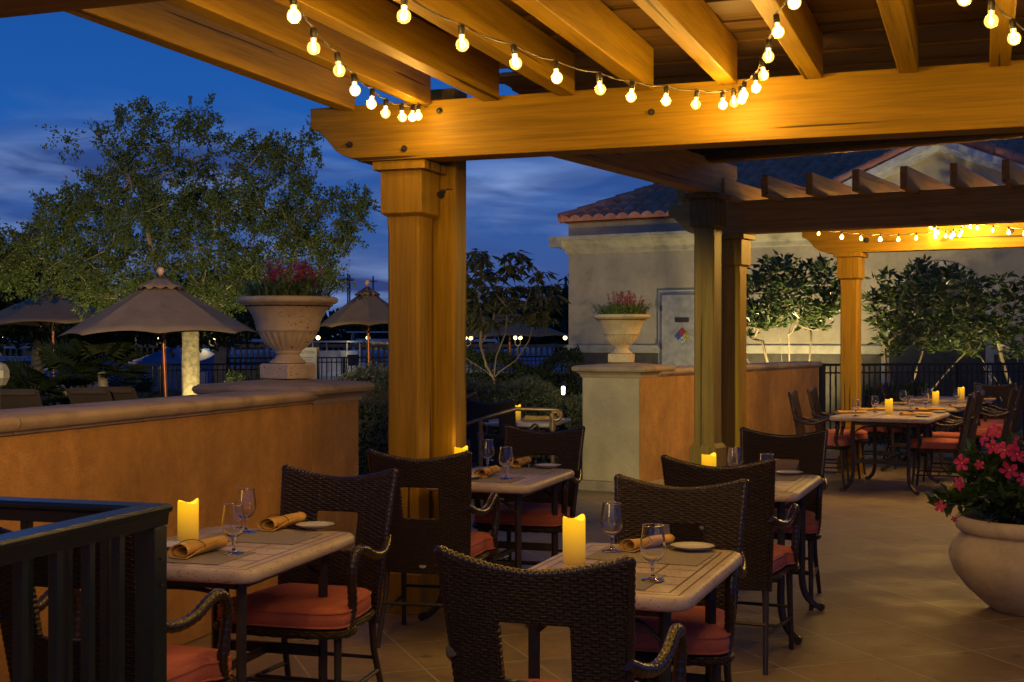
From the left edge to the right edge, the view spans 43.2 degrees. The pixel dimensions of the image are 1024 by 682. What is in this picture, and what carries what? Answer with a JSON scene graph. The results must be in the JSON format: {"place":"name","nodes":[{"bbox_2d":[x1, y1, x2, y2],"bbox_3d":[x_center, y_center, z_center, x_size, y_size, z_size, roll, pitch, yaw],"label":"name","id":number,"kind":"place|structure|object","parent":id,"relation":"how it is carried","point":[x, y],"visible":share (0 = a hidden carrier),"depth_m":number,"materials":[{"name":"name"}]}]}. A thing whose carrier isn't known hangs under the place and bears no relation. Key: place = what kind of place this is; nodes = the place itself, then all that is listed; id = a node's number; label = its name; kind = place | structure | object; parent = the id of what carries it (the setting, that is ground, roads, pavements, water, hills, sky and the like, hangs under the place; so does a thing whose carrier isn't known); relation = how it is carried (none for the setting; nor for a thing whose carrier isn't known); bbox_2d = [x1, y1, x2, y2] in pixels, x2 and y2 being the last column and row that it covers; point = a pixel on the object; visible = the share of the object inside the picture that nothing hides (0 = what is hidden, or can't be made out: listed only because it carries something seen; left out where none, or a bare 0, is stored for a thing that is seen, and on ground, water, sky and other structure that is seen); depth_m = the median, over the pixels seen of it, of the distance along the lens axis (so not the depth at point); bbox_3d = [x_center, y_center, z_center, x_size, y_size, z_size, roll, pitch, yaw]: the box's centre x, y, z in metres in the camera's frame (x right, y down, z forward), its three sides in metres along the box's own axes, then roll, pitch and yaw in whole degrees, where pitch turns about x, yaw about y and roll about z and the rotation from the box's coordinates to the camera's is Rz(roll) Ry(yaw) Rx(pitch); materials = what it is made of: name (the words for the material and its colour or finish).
{"place":"outdoors","nodes":[
{"label":"outdoors","id":0,"kind":"place"},
{"bbox_2d":[43,390,363,397],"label":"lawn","id":1,"kind":"structure","parent":0,"point":[173,392],"depth_m":37.47,"materials":[{"name":"plant"}]},
{"bbox_2d":[112,261,259,391],"bbox_3d":[-9.557,-0.395,37.968,5.964,3.817,5.576,0,0,0],"label":"bushy tree","id":2,"kind":"object","parent":1,"relation":"on","point":[246,319],"visible":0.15,"depth_m":36.74,"materials":[{"name":"green plant"}]},
{"bbox_2d":[192,379,373,549],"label":"stone capped pier","id":3,"kind":"structure","parent":0,"point":[335,429],"depth_m":8.05,"materials":[{"name":"orange paint"}]},
{"bbox_2d":[218,255,348,378],"bbox_3d":[-1.388,-0.152,8.221,0.914,0.779,0.863,0,0,35],"label":"planter urn","id":4,"kind":"object","parent":3,"relation":"on","point":[288,317],"visible":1,"depth_m":8.07,"materials":[{"name":"stone"}]},
{"bbox_2d":[2,343,568,382],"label":"balustrade","id":5,"kind":"object","parent":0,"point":[221,354],"visible":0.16,"depth_m":47.45,"materials":[{"name":"metal"}]},
{"bbox_2d":[0,11,652,341],"label":"sky","id":6,"kind":"structure","parent":0,"point":[65,70],"materials":[{"name":"blue"}]},
{"bbox_2d":[185,421,1023,681],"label":"patio paving","id":7,"kind":"structure","parent":0,"point":[900,599],"depth_m":6.87,"materials":[{"name":"stone"}]},
{"bbox_2d":[0,496,172,681],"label":"railing","id":8,"kind":"object","parent":7,"relation":"on","point":[85,525],"visible":1,"depth_m":3.27,"materials":[{"name":"black paint"}]},
{"bbox_2d":[0,527,236,681],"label":"armchair","id":9,"kind":"object","parent":7,"relation":"on","point":[186,663],"visible":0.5,"depth_m":3.80,"materials":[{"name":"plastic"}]},
{"bbox_2d":[0,390,318,681],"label":"garden wall","id":10,"kind":"structure","parent":7,"relation":"on","point":[212,452],"depth_m":6.25,"materials":[{"name":"orange paint"}]},
{"bbox_2d":[167,526,353,681],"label":"dining table","id":11,"kind":"object","parent":7,"relation":"on","point":[264,562],"visible":0.6,"depth_m":4.57,"materials":[{"name":"stone"}]},
{"bbox_2d":[177,498,198,542],"bbox_3d":[-1.207,0.668,4.822,0.077,0.163,0.077,0,0,0],"label":"pillar candle","id":12,"kind":"object","parent":11,"relation":"on","point":[187,520],"visible":0.86,"depth_m":4.79,"materials":[{"name":"yellow wax"}]},
{"bbox_2d":[167,550,255,564],"bbox_3d":[-1.135,0.748,4.511,0.400,0.003,0.270,0,0,16],"label":"placemat","id":13,"kind":"object","parent":11,"relation":"on","point":[215,557],"visible":0.45,"depth_m":4.44,"materials":[{"name":"fabric"}]},
{"bbox_2d":[168,535,227,558],"bbox_3d":[-1.091,0.717,4.555,0.086,0.055,0.282,0,0,23],"label":"rolled napkin","id":14,"kind":"object","parent":13,"relation":"on","point":[183,551],"visible":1,"depth_m":4.50,"materials":[{"name":"fabric"}]},
{"bbox_2d":[222,503,244,554],"bbox_3d":[-0.978,0.660,4.547,0.081,0.172,0.081,0,0,-17],"label":"goblet","id":15,"kind":"object","parent":13,"relation":"on","point":[233,522],"visible":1,"depth_m":4.52,"materials":[{"name":"clear glass"}]},
{"bbox_2d":[199,531,322,544],"bbox_3d":[-0.961,0.748,4.939,0.400,0.003,0.270,0,0,16],"label":"placemat","id":16,"kind":"object","parent":11,"relation":"on","point":[272,537],"visible":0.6,"depth_m":4.92,"materials":[{"name":"fabric"}]},
{"bbox_2d":[235,487,255,533],"bbox_3d":[-1.038,0.660,5.047,0.081,0.172,0.081,0,0,33],"label":"goblet","id":17,"kind":"object","parent":16,"relation":"on","point":[245,497],"visible":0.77,"depth_m":5.02,"materials":[{"name":"clear glass"}]},
{"bbox_2d":[257,511,306,530],"bbox_3d":[-0.913,0.717,5.202,0.086,0.055,0.282,0,0,23],"label":"rolled napkin","id":18,"kind":"object","parent":11,"relation":"on","point":[271,524],"visible":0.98,"depth_m":5.14,"materials":[{"name":"fabric"}]},
{"bbox_2d":[295,521,335,529],"bbox_3d":[-0.784,0.738,5.167,0.162,0.016,0.162,0,0,0],"label":"side plate","id":19,"kind":"object","parent":11,"relation":"on","point":[313,525],"visible":1,"depth_m":5.20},
{"bbox_2d":[213,465,397,681],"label":"armchair","id":20,"kind":"object","parent":7,"relation":"on","point":[292,604],"visible":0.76,"depth_m":5.25,"materials":[{"name":"wicker"}]},
{"bbox_2d":[315,361,387,475],"bbox_3d":[-1.697,0.865,13.658,1.105,1.337,1.184,0,0,0],"label":"hedge","id":21,"kind":"object","parent":7,"relation":"on","point":[372,425],"visible":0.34,"depth_m":13.30,"materials":[{"name":"green plant"}]},
{"bbox_2d":[366,448,499,647],"bbox_3d":[-0.390,1.014,6.542,0.594,0.980,0.648,0,0,12],"label":"armchair","id":22,"kind":"object","parent":7,"relation":"on","point":[415,542],"visible":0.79,"depth_m":6.29,"materials":[{"name":"wicker"}]},
{"bbox_2d":[418,466,573,627],"bbox_3d":[-0.059,1.125,7.240,0.652,0.749,0.930,0,0,19],"label":"dining table","id":23,"kind":"object","parent":7,"relation":"on","point":[518,490],"visible":0.48,"depth_m":6.95,"materials":[{"name":"stone"}]},
{"bbox_2d":[472,476,525,482],"bbox_3d":[-0.155,0.748,7.019,0.400,0.003,0.270,0,0,17],"label":"placemat","id":24,"kind":"object","parent":23,"relation":"on","point":[497,479],"visible":0.56,"depth_m":6.97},
{"bbox_2d":[472,465,500,477],"bbox_3d":[-0.131,0.717,7.180,0.086,0.055,0.282,0,0,20],"label":"rolled napkin","id":25,"kind":"object","parent":24,"relation":"on","point":[487,471],"visible":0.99,"depth_m":7.12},
{"bbox_2d":[499,447,513,479],"bbox_3d":[-0.031,0.660,7.005,0.081,0.172,0.081,0,0,0],"label":"goblet","id":26,"kind":"object","parent":24,"relation":"on","point":[506,459],"visible":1,"depth_m":6.98,"materials":[{"name":"clear glass"}]},
{"bbox_3d":[0.033,0.748,7.451,0.400,0.003,0.270,0,0,18],"label":"placemat","id":27,"kind":"object","parent":23,"relation":"on","visible":0},
{"bbox_2d":[481,439,494,466],"bbox_3d":[-0.141,0.660,7.526,0.081,0.172,0.081,0,0,0],"label":"goblet","id":28,"kind":"object","parent":27,"relation":"on","point":[487,450],"visible":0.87,"depth_m":7.50,"materials":[{"name":"clear glass"}]},
{"bbox_2d":[466,398,539,467],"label":"armchair","id":29,"kind":"object","parent":7,"relation":"on","point":[475,409],"visible":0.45,"depth_m":11.95,"materials":[{"name":"wicker"}]},
{"bbox_2d":[0,0,1023,614],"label":"pergola","id":30,"kind":"object","parent":7,"relation":"on","point":[848,70],"visible":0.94,"depth_m":6.37,"materials":[{"name":"brown wood"}]},
{"bbox_2d":[289,0,427,119],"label":"string lights","id":31,"kind":"object","parent":30,"relation":"hanging from","point":[314,33],"visible":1,"depth_m":5.04},
{"bbox_2d":[401,0,735,107],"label":"string lights","id":32,"kind":"object","parent":30,"relation":"hanging from","point":[514,46],"visible":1,"depth_m":4.90},
{"bbox_2d":[736,0,795,102],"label":"string lights","id":33,"kind":"object","parent":30,"relation":"hanging from","point":[754,76],"visible":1,"depth_m":5.28},
{"bbox_2d":[961,0,1023,41],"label":"string lights","id":34,"kind":"object","parent":30,"relation":"hanging from","point":[1012,21],"visible":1,"depth_m":4.28},
{"bbox_2d":[466,407,562,507],"bbox_3d":[-0.002,1.031,11.000,0.875,0.939,0.056,0,0,0],"label":"handrail","id":35,"kind":"object","parent":7,"relation":"on","point":[552,423],"visible":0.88,"depth_m":10.98,"materials":[{"name":"brown metal"}]},
{"bbox_2d":[466,373,582,475],"bbox_3d":[0.047,0.944,14.659,2.105,1.179,1.182,0,0,0],"label":"hedge","id":36,"kind":"object","parent":7,"relation":"on","point":[573,408],"visible":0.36,"depth_m":14.27,"materials":[{"name":"green plant"}]},
{"bbox_2d":[485,417,571,465],"bbox_3d":[0.142,1.149,13.144,0.782,0.699,0.900,0,0,18],"label":"dining table","id":37,"kind":"object","parent":7,"relation":"on","point":[522,423],"visible":0.2,"depth_m":12.79,"materials":[{"name":"stone"}]},
{"bbox_2d":[472,424,585,564],"bbox_3d":[0.109,1.014,7.808,0.594,0.980,0.648,0,0,19],"label":"armchair","id":38,"kind":"object","parent":7,"relation":"on","point":[565,447],"visible":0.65,"depth_m":7.96,"materials":[{"name":"wicker"}]},
{"bbox_2d":[434,545,687,681],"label":"armchair","id":39,"kind":"object","parent":7,"relation":"on","point":[592,607],"visible":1,"depth_m":3.23,"materials":[{"name":"wicker"}]},
{"bbox_2d":[571,362,675,491],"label":"stone capped pier","id":40,"kind":"structure","parent":7,"relation":"on","point":[624,414],"depth_m":12.88,"materials":[{"name":"beige paint"}]},
{"bbox_2d":[583,290,655,362],"bbox_3d":[1.077,-0.148,13.124,0.825,0.730,0.867,0,0,14],"label":"planter urn","id":41,"kind":"object","parent":40,"relation":"on","point":[620,323],"visible":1,"depth_m":12.99,"materials":[{"name":"stone"}]},
{"bbox_2d":[528,543,741,681],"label":"dining table","id":42,"kind":"object","parent":7,"relation":"on","point":[680,588],"visible":0.45,"depth_m":4.07,"materials":[{"name":"stone"}]},
{"bbox_2d":[563,514,585,564],"bbox_3d":[0.210,0.668,4.377,0.077,0.163,0.077,0,0,0],"label":"pillar candle","id":43,"kind":"object","parent":42,"relation":"on","point":[574,546],"visible":1,"depth_m":4.34,"materials":[{"name":"yellow wax"}]},
{"bbox_2d":[544,567,665,589],"bbox_3d":[0.258,0.748,4.084,0.400,0.003,0.270,0,0,20],"label":"placemat","id":44,"kind":"object","parent":42,"relation":"on","point":[640,584],"visible":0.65,"depth_m":4.07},
{"bbox_2d":[640,523,665,581],"bbox_3d":[0.439,0.660,4.039,0.081,0.172,0.081,0,0,-25],"label":"goblet","id":45,"kind":"object","parent":44,"relation":"on","point":[652,545],"visible":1,"depth_m":4.01,"materials":[{"name":"clear glass"}]},
{"bbox_2d":[585,547,714,565],"bbox_3d":[0.479,0.748,4.503,0.400,0.003,0.270,0,0,21],"label":"placemat","id":46,"kind":"object","parent":42,"relation":"on","point":[685,558],"visible":0.74,"depth_m":4.48,"materials":[{"name":"fabric"}]},
{"bbox_2d":[600,502,622,552],"bbox_3d":[0.354,0.660,4.588,0.081,0.172,0.081,0,0,0],"label":"goblet","id":47,"kind":"object","parent":46,"relation":"on","point":[611,521],"visible":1,"depth_m":4.56,"materials":[{"name":"clear glass"}]},
{"bbox_2d":[619,534,674,551],"bbox_3d":[0.497,0.720,4.661,0.251,0.049,0.077,0,0,-42],"label":"rolled napkin","id":48,"kind":"object","parent":46,"relation":"on","point":[629,545],"visible":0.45,"depth_m":4.61,"materials":[{"name":"fabric"}]},
{"bbox_2d":[670,542,714,551],"bbox_3d":[0.646,0.738,4.630,0.162,0.016,0.162,0,0,0],"label":"side plate","id":49,"kind":"object","parent":42,"relation":"on","point":[693,546],"visible":1,"depth_m":4.66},
{"bbox_2d":[551,150,736,466],"bbox_3d":[1.026,-0.051,10.253,0.317,3.099,3.820,0,0,31],"label":"porch frame","id":50,"kind":"object","parent":7,"relation":"on","point":[699,176],"visible":0.76,"depth_m":11.35,"materials":[{"name":"brown wood"}]},
{"bbox_2d":[686,132,1023,163],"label":"roof edge","id":51,"kind":"object","parent":50,"relation":"on","point":[728,154],"visible":0.09,"depth_m":10.62,"materials":[{"name":"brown wood"}]},
{"bbox_2d":[614,474,748,681],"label":"armchair","id":52,"kind":"object","parent":7,"relation":"on","point":[717,512],"visible":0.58,"depth_m":4.92,"materials":[{"name":"wicker"}]},
{"bbox_2d":[661,455,800,674],"bbox_3d":[1.041,1.014,6.146,0.594,0.980,0.648,0,0,22],"label":"armchair","id":53,"kind":"object","parent":7,"relation":"on","point":[768,561],"visible":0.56,"depth_m":5.89,"materials":[{"name":"wicker"}]},
{"bbox_2d":[740,427,828,610],"bbox_3d":[1.534,1.014,7.532,0.594,0.980,0.648,0,0,21],"label":"armchair","id":54,"kind":"object","parent":7,"relation":"on","point":[808,451],"visible":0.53,"depth_m":7.71,"materials":[{"name":"wicker"}]},
{"bbox_2d":[746,249,839,362],"bbox_3d":[4.256,0.035,19.528,1.910,2.935,1.728,0,0,0],"label":"magnolia tree","id":55,"kind":"object","parent":7,"relation":"on","point":[828,307],"visible":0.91,"depth_m":19.29,"materials":[{"name":"green plant"}]},
{"bbox_2d":[773,473,824,644],"bbox_3d":[1.273,1.125,6.913,0.672,0.749,0.960,0,0,21],"label":"dining table","id":56,"kind":"object","parent":7,"relation":"on","point":[797,490],"visible":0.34,"depth_m":6.67,"materials":[{"name":"stone"}]},
{"bbox_2d":[727,447,741,465],"bbox_3d":[1.200,0.660,6.980,0.081,0.172,0.081,0,0,0],"label":"goblet","id":57,"kind":"object","parent":56,"relation":"on","point":[734,456],"visible":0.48,"depth_m":6.95,"materials":[{"name":"clear glass"}]},
{"bbox_2d":[788,390,850,486],"bbox_3d":[3.220,1.014,13.494,0.648,0.980,0.594,0,0,20],"label":"armchair","id":58,"kind":"object","parent":7,"relation":"on","point":[841,442],"visible":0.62,"depth_m":13.34,"materials":[{"name":"wicker"}]},
{"bbox_2d":[807,387,868,478],"bbox_3d":[3.626,1.014,14.384,0.648,0.980,0.594,0,0,22],"label":"armchair","id":59,"kind":"object","parent":7,"relation":"on","point":[861,436],"visible":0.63,"depth_m":14.25,"materials":[{"name":"wicker"}]},
{"bbox_2d":[668,159,1023,475],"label":"pergola","id":60,"kind":"object","parent":7,"relation":"on","point":[919,203],"visible":0.83,"depth_m":11.91,"materials":[{"name":"brown wood"}]},
{"bbox_2d":[861,407,903,468],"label":"armchair","id":61,"kind":"object","parent":7,"relation":"on","point":[886,431],"visible":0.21,"depth_m":15.23,"materials":[{"name":"fabric"}]},
{"bbox_2d":[829,410,949,495],"bbox_3d":[3.883,1.125,13.261,0.980,0.749,1.320,0,0,27],"label":"dining table","id":62,"kind":"object","parent":7,"relation":"on","point":[870,418],"visible":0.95,"depth_m":12.86,"materials":[{"name":"stone"}]},
{"bbox_2d":[861,378,931,443],"bbox_3d":[5.673,1.052,19.165,0.979,1.030,0.828,0,0,0],"label":"hedge","id":63,"kind":"object","parent":7,"relation":"on","point":[894,396],"visible":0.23,"depth_m":18.98,"materials":[{"name":"green plant"}]},
{"bbox_2d":[880,382,934,458],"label":"armchair","id":64,"kind":"object","parent":7,"relation":"on","point":[885,390],"visible":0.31,"depth_m":16.26,"materials":[{"name":"wicker"}]},
{"bbox_2d":[872,402,965,473],"bbox_3d":[4.847,1.125,15.229,0.980,0.749,1.250,0,0,27],"label":"dining table","id":65,"kind":"object","parent":7,"relation":"on","point":[906,407],"visible":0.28,"depth_m":14.84,"materials":[{"name":"stone"}]},
{"bbox_2d":[819,363,1023,445],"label":"railing","id":66,"kind":"object","parent":7,"relation":"on","point":[958,371],"visible":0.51,"depth_m":18.13,"materials":[{"name":"black metal"}]},
{"bbox_2d":[861,254,1002,390],"bbox_3d":[6.424,0.087,19.906,2.368,2.835,1.978,0,0,0],"label":"magnolia tree","id":67,"kind":"object","parent":7,"relation":"on","point":[950,318],"visible":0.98,"depth_m":19.59,"materials":[{"name":"green plant"}]},
{"bbox_2d":[911,392,975,486],"bbox_3d":[4.336,1.014,13.071,0.648,0.980,0.594,0,0,23],"label":"armchair","id":68,"kind":"object","parent":7,"relation":"on","point":[920,444],"visible":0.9,"depth_m":12.88,"materials":[{"name":"wicker"}]},
{"bbox_2d":[904,396,994,458],"bbox_3d":[5.613,1.115,16.562,0.980,0.769,1.100,0,0,27],"label":"dining table","id":69,"kind":"object","parent":7,"relation":"on","point":[947,399],"visible":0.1,"depth_m":16.29,"materials":[{"name":"stone"}]},
{"bbox_2d":[921,390,984,481],"bbox_3d":[4.723,1.014,13.886,0.648,0.980,0.594,0,0,26],"label":"armchair","id":70,"kind":"object","parent":7,"relation":"on","point":[974,419],"visible":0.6,"depth_m":13.71,"materials":[{"name":"wicker"}]},
{"bbox_2d":[949,509,1023,616],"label":"clay planter","id":71,"kind":"object","parent":7,"relation":"on","point":[986,559],"visible":0.86,"depth_m":6.97,"materials":[{"name":"ceramic"}]},
{"bbox_2d":[924,422,1023,524],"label":"mandevilla","id":72,"kind":"object","parent":71,"relation":"on","point":[994,490],"visible":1,"depth_m":7.08,"materials":[{"name":"green plant"}]},
{"bbox_2d":[959,386,1017,458],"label":"armchair","id":73,"kind":"object","parent":7,"relation":"on","point":[1008,415],"visible":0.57,"depth_m":14.64,"materials":[{"name":"wicker"}]},
{"bbox_2d":[973,382,1016,448],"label":"armchair","id":74,"kind":"object","parent":7,"relation":"on","point":[1003,391],"visible":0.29,"depth_m":16.53,"materials":[{"name":"wicker"}]},
{"bbox_2d":[974,385,1023,454],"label":"armchair","id":75,"kind":"object","parent":7,"relation":"on","point":[1015,423],"visible":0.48,"depth_m":15.43,"materials":[{"name":"wicker"}]},
{"bbox_2d":[978,271,1023,440],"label":"magnolia tree","id":76,"kind":"object","parent":7,"relation":"on","point":[1003,321],"visible":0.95,"depth_m":19.33,"materials":[{"name":"green plant"}]},
{"bbox_2d":[658,361,822,461],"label":"garden wall","id":77,"kind":"structure","parent":0,"point":[770,386],"depth_m":15.65,"materials":[{"name":"orange paint"}]},
{"bbox_2d":[548,138,1023,426],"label":"pale building","id":78,"kind":"structure","parent":0,"point":[638,242],"depth_m":25.57,"materials":[{"name":"paint"}]},
{"bbox_2d":[661,294,693,365],"bbox_3d":[3.431,0.265,25.590,1.042,2.370,0.068,0,0,30],"label":"door","id":79,"kind":"structure","parent":78,"relation":"in","point":[677,345],"depth_m":25.65,"materials":[{"name":"grey metal"}]},
{"label":"marina water","id":80,"kind":"structure","parent":0,"visible":0},
{"bbox_2d":[0,347,51,370],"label":"motor boat","id":81,"kind":"object","parent":80,"relation":"on","point":[27,359],"visible":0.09,"depth_m":40.87,"materials":[{"name":"blue plastic"}]},
{"bbox_2d":[103,346,213,390],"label":"motor boat","id":82,"kind":"object","parent":80,"relation":"on","point":[206,355],"visible":0.36,"depth_m":40.37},
{"bbox_2d":[229,339,273,367],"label":"motor boat","id":83,"kind":"object","parent":80,"relation":"on","point":[254,341],"visible":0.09,"depth_m":57.25,"materials":[{"name":"blue plastic"}]},
{"bbox_2d":[312,341,366,379],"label":"motor boat","id":84,"kind":"object","parent":80,"relation":"on","point":[338,353],"visible":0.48,"depth_m":40.25,"materials":[{"name":"white plastic"}]},
{"bbox_2d":[346,331,387,367],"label":"motor boat","id":85,"kind":"object","parent":80,"relation":"on","point":[378,341],"visible":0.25,"depth_m":55.26,"materials":[{"name":"blue plastic"}]},
{"bbox_2d":[466,337,554,355],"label":"motor boat","id":86,"kind":"object","parent":80,"relation":"on","point":[476,341],"visible":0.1,"depth_m":59.37,"materials":[{"name":"plastic"}]},
{"label":"lawn","id":87,"kind":"structure","parent":0,"visible":0},
{"bbox_2d":[1,389,42,408],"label":"sun lounger","id":88,"kind":"object","parent":87,"relation":"on","point":[17,398],"visible":0.29,"depth_m":17.07,"materials":[{"name":"beige fabric"}]},
{"bbox_2d":[1,352,70,405],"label":"fan palm","id":89,"kind":"object","parent":87,"relation":"on","point":[17,379],"visible":0.36,"depth_m":19.05,"materials":[{"name":"green plant"}]},
{"bbox_2d":[0,282,101,404],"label":"market parasol","id":90,"kind":"object","parent":87,"relation":"on","point":[44,310],"visible":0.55,"depth_m":24.77,"materials":[{"name":"beige fabric"}]},
{"bbox_2d":[0,244,116,388],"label":"bushy tree","id":91,"kind":"object","parent":87,"relation":"on","point":[36,334],"visible":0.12,"depth_m":31.48,"materials":[{"name":"green plant"}]},
{"bbox_2d":[18,336,122,404],"bbox_3d":[-6.741,0.705,19.480,1.529,1.600,1.715,0,0,45],"label":"fan palm","id":92,"kind":"object","parent":87,"relation":"on","point":[56,358],"visible":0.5,"depth_m":19.26,"materials":[{"name":"green plant"}]},
{"bbox_2d":[66,387,112,403],"bbox_3d":[-5.678,1.065,18.367,0.620,0.870,1.786,0,0,4],"label":"sun lounger","id":93,"kind":"object","parent":87,"relation":"on","point":[77,395],"visible":0.34,"depth_m":17.54,"materials":[{"name":"beige fabric"}]},
{"bbox_2d":[51,332,155,386],"bbox_3d":[-5.954,0.613,18.795,1.494,1.783,1.351,0,0,-22],"label":"fan palm","id":94,"kind":"object","parent":87,"relation":"on","point":[88,346],"visible":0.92,"depth_m":18.72,"materials":[{"name":"green plant"}]},
{"bbox_2d":[99,387,138,400],"bbox_3d":[-5.353,1.065,18.669,0.620,0.870,1.786,0,0,8],"label":"sun lounger","id":95,"kind":"object","parent":87,"relation":"on","point":[123,393],"visible":0.2,"depth_m":17.82,"materials":[{"name":"beige fabric"}]},
{"bbox_2d":[78,369,163,398],"bbox_3d":[-6.025,0.961,20.504,1.464,1.095,1.460,0,0,42],"label":"fan palm","id":96,"kind":"object","parent":87,"relation":"on","point":[144,387],"visible":0.18,"depth_m":20.72,"materials":[{"name":"green plant"}]},
{"bbox_2d":[7,363,264,404],"bbox_3d":[-8.064,0.973,24.994,7.554,1.054,0.062,0,0,-23],"label":"pool fence","id":97,"kind":"object","parent":87,"relation":"on","point":[176,370],"visible":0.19,"depth_m":25.56,"materials":[{"name":"black metal"}]},
{"bbox_2d":[57,267,258,396],"bbox_3d":[-5.050,0.219,18.600,2.624,2.565,2.624,0,0,-37],"label":"market parasol","id":98,"kind":"object","parent":87,"relation":"on","point":[162,306],"visible":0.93,"depth_m":18.00,"materials":[{"name":"beige fabric"}]},
{"bbox_2d":[0,90,380,395],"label":"oak tree","id":99,"kind":"object","parent":87,"relation":"on","point":[24,245],"visible":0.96,"depth_m":22.01,"materials":[{"name":"green plant"}]},
{"bbox_2d":[300,347,316,378],"bbox_3d":[-3.833,0.810,24.014,0.430,1.380,0.053,0,0,3],"label":"warning sign","id":100,"kind":"object","parent":87,"relation":"on","point":[308,354],"visible":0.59,"depth_m":23.98,"materials":[{"name":"metal"}]},
{"bbox_2d":[320,280,387,381],"bbox_3d":[-2.794,0.157,25.000,1.848,2.688,1.848,0,0,-31],"label":"market parasol","id":101,"kind":"object","parent":87,"relation":"on","point":[367,306],"visible":0.88,"depth_m":24.59,"materials":[{"name":"beige fabric"}]},
{"bbox_2d":[226,356,552,400],"bbox_3d":[-2.764,0.938,31.594,8.368,1.124,0.062,0,0,-23],"label":"pool fence","id":102,"kind":"object","parent":87,"relation":"on","point":[343,362],"visible":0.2,"depth_m":31.03,"materials":[{"name":"black metal"}]},
{"bbox_2d":[466,312,568,370],"bbox_3d":[-0.050,0.294,34.000,3.234,2.412,3.234,0,0,-40],"label":"market parasol","id":103,"kind":"object","parent":87,"relation":"on","point":[515,330],"visible":0.39,"depth_m":33.02,"materials":[{"name":"beige fabric"}]},
{"bbox_2d":[466,247,570,383],"bbox_3d":[-0.062,0.148,16.483,1.658,2.703,1.489,0,0,0],"label":"loquat tree","id":104,"kind":"object","parent":87,"relation":"on","point":[475,264],"visible":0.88,"depth_m":16.43,"materials":[{"name":"green plant"}]},
{"bbox_2d":[466,345,584,404],"bbox_3d":[-0.298,0.761,18.857,2.737,1.617,1.608,0,0,0],"label":"hedge","id":105,"kind":"object","parent":87,"relation":"on","point":[547,366],"visible":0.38,"depth_m":18.27,"materials":[{"name":"green plant"}]},
{"bbox_3d":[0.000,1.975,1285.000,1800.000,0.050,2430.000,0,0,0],"label":"far shore","id":106,"kind":"structure","parent":0,"visible":0},
{"bbox_2d":[2,274,568,360],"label":"treeline","id":107,"kind":"object","parent":106,"relation":"on","point":[336,333],"visible":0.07,"depth_m":111.80,"materials":[{"name":"plant"}]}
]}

